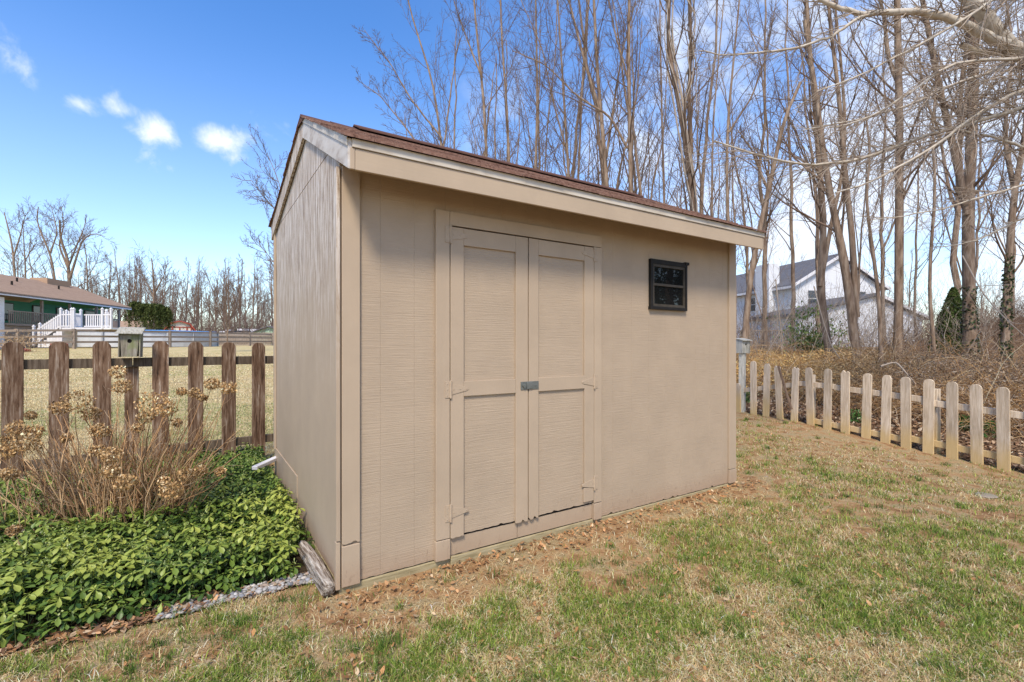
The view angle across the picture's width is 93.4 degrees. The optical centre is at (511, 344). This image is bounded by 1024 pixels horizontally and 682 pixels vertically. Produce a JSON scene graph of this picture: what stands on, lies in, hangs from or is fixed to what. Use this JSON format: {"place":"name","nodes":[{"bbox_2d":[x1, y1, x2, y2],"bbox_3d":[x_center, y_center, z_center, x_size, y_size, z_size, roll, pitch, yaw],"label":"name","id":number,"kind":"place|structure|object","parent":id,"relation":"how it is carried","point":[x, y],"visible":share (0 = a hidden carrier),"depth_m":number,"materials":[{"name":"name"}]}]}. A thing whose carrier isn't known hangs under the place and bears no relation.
{"place":"outdoors","nodes":[
{"label":"outdoors","id":0,"kind":"place"},
{"bbox_2d":[0,352,274,475],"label":"field grass","id":1,"kind":"structure","parent":0,"point":[40,412],"depth_m":9.44,"materials":[{"name":"plant"}]},
{"bbox_2d":[0,318,1023,681],"bbox_3d":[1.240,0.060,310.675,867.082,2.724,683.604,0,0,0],"label":"ground","id":2,"kind":"structure","parent":0,"point":[806,434],"depth_m":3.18,"materials":[{"name":"plant"}]},
{"bbox_2d":[0,327,52,352],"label":"dry shrub","id":3,"kind":"object","parent":2,"relation":"on","point":[21,337],"visible":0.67,"depth_m":26.23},
{"bbox_2d":[0,203,54,277],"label":"spreading tree","id":4,"kind":"object","parent":2,"relation":"on","point":[13,250],"visible":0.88,"depth_m":59.97,"materials":[{"name":"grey plant"}]},
{"bbox_2d":[0,223,57,277],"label":"spreading tree","id":5,"kind":"object","parent":2,"relation":"on","point":[29,257],"visible":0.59,"depth_m":65.87,"materials":[{"name":"brown plant"}]},
{"bbox_2d":[0,210,63,280],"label":"spreading tree","id":6,"kind":"object","parent":2,"relation":"on","point":[24,244],"visible":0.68,"depth_m":63.99,"materials":[{"name":"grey plant"}]},
{"bbox_2d":[2,195,76,278],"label":"spreading tree","id":7,"kind":"object","parent":2,"relation":"on","point":[50,253],"visible":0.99,"depth_m":59.80,"materials":[{"name":"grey plant"}]},
{"bbox_2d":[0,274,131,348],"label":"ranch house","id":8,"kind":"structure","parent":2,"relation":"on","point":[25,303],"depth_m":34.86,"materials":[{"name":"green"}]},
{"bbox_2d":[32,307,118,346],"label":"pool deck","id":9,"kind":"structure","parent":2,"relation":"on","point":[73,319],"depth_m":31.00,"materials":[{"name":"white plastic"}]},
{"bbox_2d":[31,198,134,294],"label":"spreading tree","id":10,"kind":"object","parent":2,"relation":"on","point":[67,262],"visible":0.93,"depth_m":62.01,"materials":[{"name":"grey plant"}]},
{"bbox_2d":[77,252,116,309],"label":"bare tree","id":11,"kind":"object","parent":2,"relation":"on","point":[83,271],"visible":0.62,"depth_m":71.36,"materials":[{"name":"brown plant"}]},
{"bbox_2d":[81,255,127,316],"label":"bare tree","id":12,"kind":"object","parent":2,"relation":"on","point":[109,291],"visible":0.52,"depth_m":74.24,"materials":[{"name":"brown plant"}]},
{"bbox_2d":[70,228,150,298],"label":"spreading tree","id":13,"kind":"object","parent":2,"relation":"on","point":[87,275],"visible":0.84,"depth_m":67.98,"materials":[{"name":"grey plant"}]},
{"bbox_2d":[0,365,240,552],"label":"hydrangea","id":14,"kind":"object","parent":2,"relation":"on","point":[114,481],"visible":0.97,"depth_m":3.35,"materials":[{"name":"plant"}]},
{"bbox_2d":[114,256,152,320],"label":"bare tree","id":15,"kind":"object","parent":2,"relation":"on","point":[135,292],"visible":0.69,"depth_m":73.10,"materials":[{"name":"brown plant"}]},
{"bbox_2d":[0,329,271,348],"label":"rail fence","id":16,"kind":"object","parent":2,"relation":"on","point":[169,337],"visible":0.59,"depth_m":31.91,"materials":[{"name":"wood"}]},
{"bbox_2d":[0,341,272,485],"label":"picket fence","id":17,"kind":"object","parent":2,"relation":"on","point":[15,364],"visible":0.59,"depth_m":4.86,"materials":[{"name":"brown wood"}]},
{"bbox_2d":[115,327,145,356],"bbox_3d":[-3.776,-0.028,4.775,0.212,0.298,0.224,1,-1,-30],"label":"birdhouse","id":18,"kind":"object","parent":17,"relation":"on","point":[130,341],"visible":1,"depth_m":4.73,"materials":[{"name":"grey wood"}]},
{"bbox_2d":[77,330,218,346],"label":"round pool","id":19,"kind":"structure","parent":2,"relation":"on","point":[186,344],"depth_m":36.74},
{"bbox_2d":[123,301,175,329],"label":"weeping evergreen","id":20,"kind":"object","parent":2,"relation":"on","point":[147,312],"visible":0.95,"depth_m":51.62,"materials":[{"name":"green plant"}]},
{"bbox_2d":[126,239,185,320],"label":"spreading tree","id":21,"kind":"object","parent":2,"relation":"on","point":[154,290],"visible":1,"depth_m":65.75,"materials":[{"name":"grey plant"}]},
{"bbox_2d":[0,438,314,649],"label":"ground cover","id":22,"kind":"object","parent":2,"relation":"on","point":[245,495],"visible":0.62,"depth_m":2.79,"materials":[{"name":"green plant"}]},
{"bbox_2d":[0,565,326,656],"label":"leaf mulch","id":23,"kind":"object","parent":2,"relation":"on","point":[97,629],"visible":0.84,"depth_m":2.27,"materials":[{"name":"plant"}]},
{"bbox_2d":[164,320,195,330],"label":"garden shed","id":24,"kind":"structure","parent":2,"relation":"on","point":[181,326],"depth_m":60.10,"materials":[{"name":"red paint"}]},
{"bbox_2d":[165,257,201,322],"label":"bare tree","id":25,"kind":"object","parent":2,"relation":"on","point":[184,287],"visible":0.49,"depth_m":87.12,"materials":[{"name":"brown plant"}]},
{"bbox_2d":[104,295,272,344],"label":"thicket","id":26,"kind":"object","parent":2,"relation":"on","point":[234,324],"visible":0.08,"depth_m":64.92,"materials":[{"name":"plant"}]},
{"bbox_2d":[176,260,208,324],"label":"bare tree","id":27,"kind":"object","parent":2,"relation":"on","point":[194,297],"visible":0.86,"depth_m":75.10,"materials":[{"name":"brown plant"}]},
{"bbox_2d":[179,267,205,330],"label":"bare tree","id":28,"kind":"object","parent":2,"relation":"on","point":[198,289],"visible":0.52,"depth_m":79.62,"materials":[{"name":"brown plant"}]},
{"bbox_2d":[203,268,245,341],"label":"sapling","id":29,"kind":"object","parent":2,"relation":"on","point":[227,301],"visible":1,"depth_m":26.03,"materials":[{"name":"brown plant"}]},
{"bbox_2d":[213,271,244,329],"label":"bare tree","id":30,"kind":"object","parent":2,"relation":"on","point":[230,301],"visible":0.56,"depth_m":70.50,"materials":[{"name":"brown plant"}]},
{"bbox_2d":[153,571,313,619],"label":"gravel","id":31,"kind":"structure","parent":2,"relation":"on","point":[263,587],"depth_m":2.61,"materials":[{"name":"gravel"}]},
{"bbox_2d":[219,254,253,324],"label":"bare tree","id":32,"kind":"object","parent":2,"relation":"on","point":[249,298],"visible":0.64,"depth_m":88.43,"materials":[{"name":"brown plant"}]},
{"bbox_2d":[219,332,272,345],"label":"board fence","id":33,"kind":"object","parent":2,"relation":"on","point":[242,339],"visible":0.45,"depth_m":50.09,"materials":[{"name":"wood"}]},
{"bbox_2d":[240,257,270,328],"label":"bare tree","id":34,"kind":"object","parent":2,"relation":"on","point":[254,292],"visible":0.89,"depth_m":71.02,"materials":[{"name":"brown plant"}]},
{"bbox_2d":[231,124,291,284],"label":"bare tree","id":35,"kind":"object","parent":2,"relation":"on","point":[263,194],"visible":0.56,"depth_m":16.77,"materials":[{"name":"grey plant"}]},
{"bbox_2d":[255,255,272,325],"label":"bare tree","id":36,"kind":"object","parent":2,"relation":"on","point":[271,300],"visible":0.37,"depth_m":74.45,"materials":[{"name":"brown plant"}]},
{"bbox_2d":[297,540,334,596],"bbox_3d":[-1.163,1.303,2.856,0.102,0.093,0.659,0,0,-36],"label":"driftwood log","id":37,"kind":"object","parent":2,"relation":"on","point":[318,571],"visible":0.99,"depth_m":2.76,"materials":[{"name":"wood"}]},
{"bbox_2d":[351,0,490,154],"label":"slender tree","id":38,"kind":"object","parent":2,"relation":"on","point":[439,136],"visible":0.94,"depth_m":20.07,"materials":[{"name":"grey plant"}]},
{"bbox_2d":[395,8,471,147],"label":"woodland tree","id":39,"kind":"object","parent":2,"relation":"on","point":[451,83],"visible":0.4,"depth_m":28.59,"materials":[{"name":"brown plant"}]},
{"bbox_2d":[415,0,502,155],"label":"woodland tree","id":40,"kind":"object","parent":2,"relation":"on","point":[455,116],"visible":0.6,"depth_m":23.95,"materials":[{"name":"brown plant"}]},
{"bbox_2d":[440,42,520,159],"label":"woodland tree","id":41,"kind":"object","parent":2,"relation":"on","point":[480,108],"visible":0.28,"depth_m":34.92,"materials":[{"name":"brown plant"}]},
{"bbox_2d":[450,0,538,161],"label":"bare tree","id":42,"kind":"object","parent":2,"relation":"on","point":[480,70],"visible":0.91,"depth_m":20.08,"materials":[{"name":"brown plant"}]},
{"bbox_2d":[462,7,541,164],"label":"woodland tree","id":43,"kind":"object","parent":2,"relation":"on","point":[494,124],"visible":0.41,"depth_m":28.11,"materials":[{"name":"brown plant"}]},
{"bbox_2d":[478,28,533,161],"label":"woodland tree","id":44,"kind":"object","parent":2,"relation":"on","point":[515,95],"visible":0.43,"depth_m":28.32,"materials":[{"name":"brown plant"}]},
{"bbox_2d":[268,114,766,594],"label":"garden shed","id":45,"kind":"structure","parent":2,"relation":"on","point":[474,355],"depth_m":3.21,"materials":[{"name":"paint"}]},
{"bbox_2d":[445,225,527,538],"bbox_3d":[-0.153,0.233,3.104,0.615,1.924,0.037,0,0,-33],"label":"door","id":46,"kind":"structure","parent":45,"relation":"in","point":[489,271],"depth_m":3.11,"materials":[{"name":"paint"}]},
{"bbox_2d":[521,238,597,519],"bbox_3d":[0.348,0.231,3.429,0.700,1.920,0.042,0,0,-33],"label":"door","id":47,"kind":"structure","parent":45,"relation":"in","point":[561,384],"depth_m":3.44,"materials":[{"name":"paint"}]},
{"bbox_2d":[648,258,688,310],"bbox_3d":[1.330,-0.504,4.077,0.489,0.422,0.033,0,0,-33],"label":"window","id":48,"kind":"structure","parent":45,"relation":"in","point":[667,279],"depth_m":4.07,"materials":[{"name":"glass"}]},
{"bbox_2d":[436,0,598,169],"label":"bare tree","id":49,"kind":"object","parent":2,"relation":"on","point":[505,100],"visible":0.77,"depth_m":20.96,"materials":[{"name":"brown plant"}]},
{"bbox_2d":[34,433,1023,681],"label":"fallen leaves","id":50,"kind":"object","parent":2,"relation":"on","point":[677,658],"visible":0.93,"depth_m":2.53,"materials":[{"name":"plant"}]},
{"bbox_2d":[493,0,595,173],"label":"slender tree","id":51,"kind":"object","parent":2,"relation":"on","point":[545,156],"visible":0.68,"depth_m":23.03,"materials":[{"name":"brown plant"}]},
{"bbox_2d":[497,0,605,179],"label":"woodland tree","id":52,"kind":"object","parent":2,"relation":"on","point":[529,141],"visible":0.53,"depth_m":27.39,"materials":[{"name":"brown plant"}]},
{"bbox_2d":[493,0,613,175],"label":"bare tree","id":53,"kind":"object","parent":2,"relation":"on","point":[537,107],"visible":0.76,"depth_m":20.97,"materials":[{"name":"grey plant"}]},
{"bbox_2d":[512,0,607,183],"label":"woodland tree","id":54,"kind":"object","parent":2,"relation":"on","point":[576,132],"visible":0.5,"depth_m":27.73,"materials":[{"name":"brown plant"}]},
{"bbox_2d":[510,0,626,183],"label":"bare tree","id":55,"kind":"object","parent":2,"relation":"on","point":[565,142],"visible":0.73,"depth_m":19.91,"materials":[{"name":"brown plant"}]},
{"bbox_2d":[498,0,651,192],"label":"bare tree","id":56,"kind":"object","parent":2,"relation":"on","point":[629,171],"visible":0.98,"depth_m":16.99,"materials":[{"name":"brown plant"}]},
{"bbox_2d":[529,0,669,188],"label":"forked tree","id":57,"kind":"object","parent":2,"relation":"on","point":[604,156],"visible":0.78,"depth_m":17.92,"materials":[{"name":"brown plant"}]},
{"bbox_2d":[520,0,682,200],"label":"slender tree","id":58,"kind":"object","parent":2,"relation":"on","point":[580,142],"visible":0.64,"depth_m":22.96,"materials":[{"name":"brown plant"}]},
{"bbox_2d":[574,0,655,190],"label":"woodland tree","id":59,"kind":"object","parent":2,"relation":"on","point":[597,122],"visible":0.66,"depth_m":24.05,"materials":[{"name":"brown plant"}]},
{"bbox_2d":[580,0,678,199],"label":"woodland tree","id":60,"kind":"object","parent":2,"relation":"on","point":[634,171],"visible":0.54,"depth_m":25.55,"materials":[{"name":"brown plant"}]},
{"bbox_2d":[621,111,689,209],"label":"woodland tree","id":61,"kind":"object","parent":2,"relation":"on","point":[654,166],"visible":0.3,"depth_m":25.82,"materials":[{"name":"brown plant"}]},
{"bbox_2d":[611,0,700,203],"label":"woodland tree","id":62,"kind":"object","parent":2,"relation":"on","point":[637,163],"visible":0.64,"depth_m":24.48,"materials":[{"name":"brown plant"}]},
{"bbox_2d":[621,0,741,207],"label":"slender tree","id":63,"kind":"object","parent":2,"relation":"on","point":[661,110],"visible":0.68,"depth_m":23.95,"materials":[{"name":"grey plant"}]},
{"bbox_2d":[638,0,741,211],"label":"vine covered tree","id":64,"kind":"object","parent":2,"relation":"on","point":[686,133],"visible":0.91,"depth_m":13.87,"materials":[{"name":"plant"}]},
{"bbox_2d":[636,0,750,214],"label":"woodland tree","id":65,"kind":"object","parent":2,"relation":"on","point":[701,211],"visible":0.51,"depth_m":27.42,"materials":[{"name":"brown plant"}]},
{"bbox_2d":[641,0,773,216],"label":"slender tree","id":66,"kind":"object","parent":2,"relation":"on","point":[712,148],"visible":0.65,"depth_m":18.95,"materials":[{"name":"brown plant"}]},
{"bbox_2d":[676,94,749,263],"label":"woodland tree","id":67,"kind":"object","parent":2,"relation":"on","point":[719,183],"visible":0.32,"depth_m":36.38,"materials":[{"name":"brown plant"}]},
{"bbox_2d":[678,67,765,337],"bbox_3d":[12.286,-7.914,28.314,5.204,16.609,4.028,0,0,-14],"label":"woodland tree","id":68,"kind":"object","parent":2,"relation":"on","point":[734,214],"visible":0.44,"depth_m":27.89,"materials":[{"name":"brown plant"}]},
{"bbox_2d":[706,147,751,258],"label":"woodland tree","id":69,"kind":"object","parent":2,"relation":"on","point":[723,197],"visible":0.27,"depth_m":38.55,"materials":[{"name":"brown plant"}]},
{"bbox_2d":[672,0,797,220],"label":"forked tree","id":70,"kind":"object","parent":2,"relation":"on","point":[728,136],"visible":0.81,"depth_m":15.97,"materials":[{"name":"brown plant"}]},
{"bbox_2d":[739,353,745,411],"bbox_3d":[4.031,0.758,8.446,0.090,1.225,0.090,1,-1,-43],"label":"fence post","id":71,"kind":"object","parent":2,"relation":"on","point":[742,369],"visible":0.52,"depth_m":8.41,"materials":[{"name":"grey wood"}]},
{"bbox_2d":[736,338,751,352],"bbox_3d":[4.049,0.014,8.438,0.196,0.267,0.204,0,0,-17],"label":"birdhouse","id":72,"kind":"object","parent":71,"relation":"on","point":[742,345],"visible":0.94,"depth_m":8.39,"materials":[{"name":"grey wood"}]},
{"bbox_2d":[715,50,780,346],"bbox_3d":[14.647,-8.903,29.998,4.318,18.432,4.993,0,0,26],"label":"woodland tree","id":73,"kind":"object","parent":2,"relation":"on","point":[746,249],"visible":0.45,"depth_m":29.56,"materials":[{"name":"brown plant"}]},
{"bbox_2d":[716,126,804,345],"bbox_3d":[15.123,-6.192,28.927,3.791,13.091,5.026,0,0,-30],"label":"woodland tree","id":74,"kind":"object","parent":2,"relation":"on","point":[768,230],"visible":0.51,"depth_m":28.48,"materials":[{"name":"brown plant"}]},
{"bbox_2d":[716,0,829,352],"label":"woodland tree","id":75,"kind":"object","parent":2,"relation":"on","point":[792,248],"visible":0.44,"depth_m":19.08,"materials":[{"name":"brown plant"}]},
{"bbox_2d":[727,38,821,372],"bbox_3d":[6.337,-3.292,12.196,2.238,8.229,3.634,0,0,0],"label":"leaning tree","id":76,"kind":"object","parent":2,"relation":"on","point":[752,268],"visible":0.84,"depth_m":11.91,"materials":[{"name":"brown plant"}]},
{"bbox_2d":[693,0,859,354],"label":"woodland tree","id":77,"kind":"object","parent":2,"relation":"on","point":[764,264],"visible":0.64,"depth_m":20.35,"materials":[{"name":"brown plant"}]},
{"bbox_2d":[765,296,849,359],"bbox_3d":[8.718,-0.396,14.169,2.283,2.154,2.450,0,0,37],"label":"leafy shrub","id":78,"kind":"object","parent":2,"relation":"on","point":[808,338],"visible":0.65,"depth_m":13.89,"materials":[{"name":"plant"}]},
{"bbox_2d":[736,254,890,336],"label":"two storey house","id":79,"kind":"structure","parent":2,"relation":"on","point":[830,272],"depth_m":39.44,"materials":[{"name":"white"}]},
{"bbox_2d":[736,0,908,371],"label":"bare tree","id":80,"kind":"object","parent":2,"relation":"on","point":[850,282],"visible":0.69,"depth_m":11.91,"materials":[{"name":"brown plant"}]},
{"bbox_2d":[777,9,887,342],"bbox_3d":[17.512,-9.917,26.722,5.589,20.636,4.834,0,0,19],"label":"woodland tree","id":81,"kind":"object","parent":2,"relation":"on","point":[817,238],"visible":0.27,"depth_m":26.86,"materials":[{"name":"brown plant"}]},
{"bbox_2d":[737,0,931,361],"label":"bare tree","id":82,"kind":"object","parent":2,"relation":"on","point":[825,240],"visible":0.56,"depth_m":13.02,"materials":[{"name":"brown plant"}]},
{"bbox_2d":[750,293,928,346],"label":"garage","id":83,"kind":"structure","parent":2,"relation":"on","point":[865,298],"depth_m":34.56,"materials":[{"name":"white"}]},
{"bbox_2d":[800,95,893,296],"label":"woodland tree","id":84,"kind":"object","parent":2,"relation":"on","point":[859,253],"visible":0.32,"depth_m":27.55,"materials":[{"name":"brown plant"}]},
{"bbox_2d":[675,0,1023,264],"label":"overhanging tree","id":85,"kind":"object","parent":2,"relation":"on","point":[990,29],"visible":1,"depth_m":5.82,"materials":[{"name":"grey plant"}]},
{"bbox_2d":[736,361,1023,471],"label":"picket fence","id":86,"kind":"object","parent":2,"relation":"on","point":[933,404],"visible":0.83,"depth_m":6.16,"materials":[{"name":"beige wood"}]},
{"bbox_2d":[736,242,1023,365],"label":"sapling scrub","id":87,"kind":"object","parent":2,"relation":"on","point":[873,335],"visible":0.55,"depth_m":15.31,"materials":[{"name":"plant"}]},
{"bbox_2d":[736,319,1023,450],"bbox_3d":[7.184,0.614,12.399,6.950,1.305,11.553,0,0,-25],"label":"dry brush","id":88,"kind":"object","parent":2,"relation":"on","point":[833,362],"visible":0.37,"depth_m":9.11,"materials":[{"name":"plant"}]},
{"bbox_2d":[737,268,1023,347],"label":"woodland scrub","id":89,"kind":"object","parent":2,"relation":"on","point":[754,314],"visible":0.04,"depth_m":29.96,"materials":[{"name":"plant"}]},
{"bbox_2d":[737,379,1023,471],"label":"leaf litter","id":90,"kind":"object","parent":2,"relation":"on","point":[964,455],"visible":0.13,"depth_m":7.10,"materials":[{"name":"plant"}]},
{"bbox_2d":[739,288,1023,363],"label":"mound scrub","id":91,"kind":"object","parent":2,"relation":"on","point":[1020,319],"visible":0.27,"depth_m":17.57,"materials":[{"name":"plant"}]},
{"bbox_2d":[836,91,936,375],"bbox_3d":[8.708,-2.679,11.045,1.938,7.157,1.515,0,0,0],"label":"crooked tree","id":92,"kind":"object","parent":2,"relation":"on","point":[877,288],"visible":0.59,"depth_m":11.07,"materials":[{"name":"brown plant"}]},
{"bbox_2d":[836,0,954,345],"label":"woodland tree","id":93,"kind":"object","parent":2,"relation":"on","point":[882,243],"visible":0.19,"depth_m":25.93,"materials":[{"name":"brown plant"}]},
{"bbox_2d":[885,248,925,307],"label":"bare tree","id":94,"kind":"object","parent":2,"relation":"on","point":[910,281],"visible":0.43,"depth_m":83.36,"materials":[{"name":"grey plant"}]},
{"bbox_2d":[818,0,1018,362],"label":"bare tree","id":95,"kind":"object","parent":2,"relation":"on","point":[898,280],"visible":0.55,"depth_m":12.89,"materials":[{"name":"brown plant"}]},
{"bbox_2d":[871,0,1011,324],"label":"woodland tree","id":96,"kind":"object","parent":2,"relation":"on","point":[953,257],"visible":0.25,"depth_m":19.24,"materials":[{"name":"brown plant"}]},
{"bbox_2d":[903,64,983,339],"bbox_3d":[25.167,-8.281,29.155,4.186,17.260,5.408,0,0,33],"label":"woodland tree","id":97,"kind":"object","parent":2,"relation":"on","point":[916,254],"visible":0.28,"depth_m":29.07,"materials":[{"name":"brown plant"}]},
{"bbox_2d":[886,0,1023,367],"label":"forked tree","id":98,"kind":"object","parent":2,"relation":"on","point":[969,287],"visible":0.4,"depth_m":12.95,"materials":[{"name":"brown plant"}]},
{"bbox_2d":[927,287,982,356],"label":"conical evergreen","id":99,"kind":"object","parent":2,"relation":"on","point":[954,293],"visible":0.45,"depth_m":15.37,"materials":[{"name":"green plant"}]},
{"bbox_2d":[897,7,1018,363],"bbox_3d":[10.730,-3.615,11.797,1.862,8.917,2.512,0,0,-45],"label":"slender tree","id":100,"kind":"object","parent":2,"relation":"on","point":[931,318],"visible":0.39,"depth_m":11.98,"materials":[{"name":"brown plant"}]},
{"bbox_2d":[905,16,1023,274],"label":"woodland tree","id":101,"kind":"object","parent":2,"relation":"on","point":[979,225],"visible":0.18,"depth_m":23.68,"materials":[{"name":"brown plant"}]},
{"bbox_2d":[952,63,1023,316],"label":"woodland tree","id":102,"kind":"object","parent":2,"relation":"on","point":[1004,247],"visible":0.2,"depth_m":28.77,"materials":[{"name":"brown plant"}]},
{"bbox_2d":[953,0,1023,369],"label":"forked tree","id":103,"kind":"object","parent":2,"relation":"on","point":[1008,279],"visible":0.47,"depth_m":11.37,"materials":[{"name":"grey plant"}]},
{"bbox_2d":[962,255,1023,335],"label":"dead branch","id":104,"kind":"object","parent":2,"relation":"on","point":[997,309],"visible":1,"depth_m":8.56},
{"bbox_2d":[975,30,1023,250],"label":"woodland tree","id":105,"kind":"object","parent":2,"relation":"on","point":[1001,195],"visible":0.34,"depth_m":28.17,"materials":[{"name":"brown plant"}]},
{"bbox_2d":[0,0,1023,338],"label":"sky","id":106,"kind":"structure","parent":0,"point":[140,113],"materials":[{"name":"blue"}]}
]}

